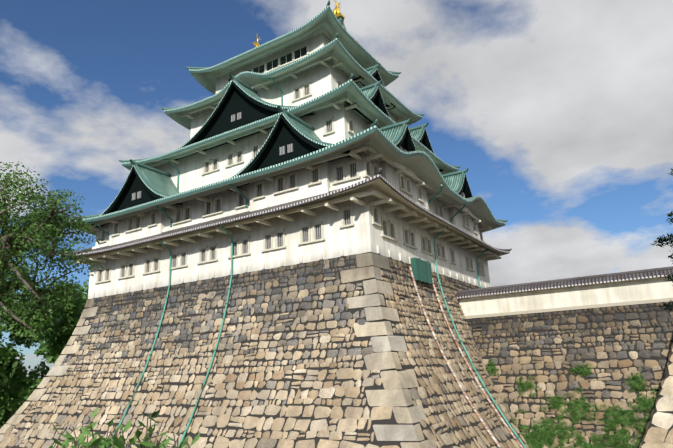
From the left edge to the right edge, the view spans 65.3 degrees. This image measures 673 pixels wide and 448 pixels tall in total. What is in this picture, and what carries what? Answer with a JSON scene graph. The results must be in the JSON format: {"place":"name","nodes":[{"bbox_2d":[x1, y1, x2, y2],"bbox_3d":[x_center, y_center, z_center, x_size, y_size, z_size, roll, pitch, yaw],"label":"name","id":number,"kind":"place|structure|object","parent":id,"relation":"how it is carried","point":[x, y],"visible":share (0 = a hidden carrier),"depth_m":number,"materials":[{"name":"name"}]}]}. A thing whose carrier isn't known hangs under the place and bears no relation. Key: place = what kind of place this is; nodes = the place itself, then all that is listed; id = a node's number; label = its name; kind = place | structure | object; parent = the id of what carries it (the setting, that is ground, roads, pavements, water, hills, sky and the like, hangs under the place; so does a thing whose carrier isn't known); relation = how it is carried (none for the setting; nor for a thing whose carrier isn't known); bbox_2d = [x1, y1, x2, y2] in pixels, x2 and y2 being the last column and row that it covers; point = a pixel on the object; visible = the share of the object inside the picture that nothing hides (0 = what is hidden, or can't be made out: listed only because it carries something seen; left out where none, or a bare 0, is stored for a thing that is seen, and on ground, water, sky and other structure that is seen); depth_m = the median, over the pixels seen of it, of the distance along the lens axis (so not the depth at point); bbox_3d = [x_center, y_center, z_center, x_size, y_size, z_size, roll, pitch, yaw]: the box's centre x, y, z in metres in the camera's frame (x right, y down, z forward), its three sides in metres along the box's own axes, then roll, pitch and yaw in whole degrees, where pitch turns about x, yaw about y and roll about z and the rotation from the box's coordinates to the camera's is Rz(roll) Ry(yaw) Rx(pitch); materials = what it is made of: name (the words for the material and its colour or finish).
{"place":"outdoors","nodes":[
{"label":"outdoors","id":0,"kind":"place"},
{"bbox_2d":[0,162,103,340],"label":"tree","id":1,"kind":"object","parent":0,"point":[52,226],"depth_m":9.75,"materials":[{"name":"green plant"}]},
{"bbox_2d":[49,407,199,447],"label":"bush","id":2,"kind":"object","parent":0,"point":[116,442],"depth_m":2.41,"materials":[{"name":"green plant"}]},
{"bbox_2d":[0,0,672,378],"label":"sky","id":3,"kind":"structure","parent":0,"point":[558,114],"materials":[{"name":"blue"}]},
{"bbox_2d":[455,266,672,318],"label":"bridge wall","id":4,"kind":"structure","parent":0,"point":[645,286],"depth_m":49.17,"materials":[{"name":"white paint"}]},
{"bbox_2d":[652,168,672,311],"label":"conifer","id":5,"kind":"object","parent":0,"point":[664,239],"depth_m":9.83,"materials":[{"name":"green plant"}]},
{"label":"ground","id":6,"kind":"structure","parent":0,"visible":0},
{"bbox_2d":[0,279,88,428],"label":"trees","id":7,"kind":"object","parent":6,"relation":"on","point":[15,393],"visible":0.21,"depth_m":68.92,"materials":[{"name":"green plant"}]},
{"bbox_2d":[0,252,436,447],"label":"cornerstones","id":8,"kind":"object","parent":6,"relation":"on","point":[395,384],"depth_m":37.60,"materials":[{"name":"beige stone"}]},
{"bbox_2d":[0,252,524,447],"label":"joint","id":9,"kind":"object","parent":6,"relation":"on","point":[392,419],"visible":0.17,"depth_m":43.22,"materials":[{"name":"grey"}]},
{"bbox_2d":[0,254,398,447],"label":"base stones","id":10,"kind":"object","parent":9,"relation":"attached to","point":[347,425],"visible":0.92,"depth_m":43.62,"materials":[{"name":"beige stone"}]},
{"bbox_2d":[92,246,486,297],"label":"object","id":11,"kind":"object","parent":9,"relation":"on","point":[263,266],"visible":0.81,"depth_m":48.69,"materials":[{"name":"paint"}]},
{"bbox_2d":[160,27,454,233],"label":"walls","id":12,"kind":"structure","parent":9,"relation":"on","point":[319,42],"depth_m":62.59,"materials":[{"name":"paint"}]},
{"bbox_2d":[217,35,329,84],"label":"windows","id":13,"kind":"structure","parent":12,"relation":"attached to","point":[284,59],"depth_m":64.31,"materials":[{"name":"white glass"}]},
{"bbox_2d":[63,0,507,235],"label":"roof","id":14,"kind":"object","parent":12,"relation":"on","point":[373,97],"visible":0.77,"depth_m":57.39,"materials":[{"name":"teal"}]},
{"bbox_2d":[132,112,464,200],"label":"gable windows","id":15,"kind":"structure","parent":14,"relation":"attached to","point":[281,149],"depth_m":57.89,"materials":[{"name":"grey"}]},
{"bbox_2d":[252,0,344,46],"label":"roof ornaments","id":16,"kind":"object","parent":14,"relation":"on","point":[336,12],"visible":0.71,"depth_m":69.66,"materials":[{"name":"gold metal"}]},
{"bbox_2d":[59,167,511,261],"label":"lower eave roof","id":17,"kind":"structure","parent":12,"relation":"attached to","point":[379,182],"depth_m":47.02,"materials":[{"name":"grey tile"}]},
{"bbox_2d":[75,55,500,264],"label":"eaves","id":18,"kind":"object","parent":12,"relation":"attached to","point":[328,204],"visible":0.81,"depth_m":50.48,"materials":[{"name":"white paint"}]},
{"bbox_2d":[88,59,490,298],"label":"castle walls","id":19,"kind":"structure","parent":12,"relation":"attached to","point":[363,234],"depth_m":51.65,"materials":[{"name":"paint"}]},
{"bbox_2d":[95,77,485,283],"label":"window frames","id":20,"kind":"structure","parent":12,"relation":"attached to","point":[387,223],"depth_m":51.06,"materials":[{"name":"white wood"}]},
{"bbox_2d":[99,82,482,280],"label":"window panes","id":21,"kind":"object","parent":20,"relation":"in","point":[347,221],"visible":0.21,"depth_m":50.22,"materials":[{"name":"black glass"}]},
{"bbox_2d":[86,77,526,447],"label":"pipes","id":22,"kind":"object","parent":12,"relation":"attached to","point":[516,438],"visible":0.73,"depth_m":47.03,"materials":[{"name":"teal metal"}]},
{"bbox_2d":[410,257,432,284],"bbox_3d":[7.806,4.309,47.825,0.580,2.150,3.550,-12,-18,30],"label":"box","id":23,"kind":"object","parent":12,"relation":"attached to","point":[422,271],"visible":0.94,"depth_m":47.17,"materials":[{"name":"teal metal"}]},
{"bbox_2d":[381,258,528,447],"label":"base stones","id":24,"kind":"object","parent":9,"relation":"attached to","point":[421,393],"visible":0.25,"depth_m":42.16,"materials":[{"name":"beige stone"}]},
{"bbox_2d":[465,301,672,447],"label":"joint","id":25,"kind":"object","parent":6,"relation":"on","point":[595,359],"visible":0.14,"depth_m":46.57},
{"bbox_2d":[466,302,672,447],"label":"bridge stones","id":26,"kind":"object","parent":25,"relation":"attached to","point":[662,317],"visible":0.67,"depth_m":46.18,"materials":[{"name":"beige stone"}]},
{"bbox_2d":[485,358,661,447],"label":"vegetation","id":27,"kind":"object","parent":6,"relation":"on","point":[547,439],"visible":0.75,"depth_m":43.48,"materials":[{"name":"green plant"}]},
{"bbox_2d":[642,352,672,444],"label":"stone wall edge","id":28,"kind":"object","parent":6,"relation":"on","point":[661,396],"visible":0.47,"depth_m":39.66,"materials":[{"name":"brown stone"}]},
{"bbox_2d":[639,344,672,447],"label":"cornerstones","id":29,"kind":"object","parent":28,"relation":"attached to","point":[654,437],"visible":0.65,"depth_m":39.44,"materials":[{"name":"beige stone"}]}
]}

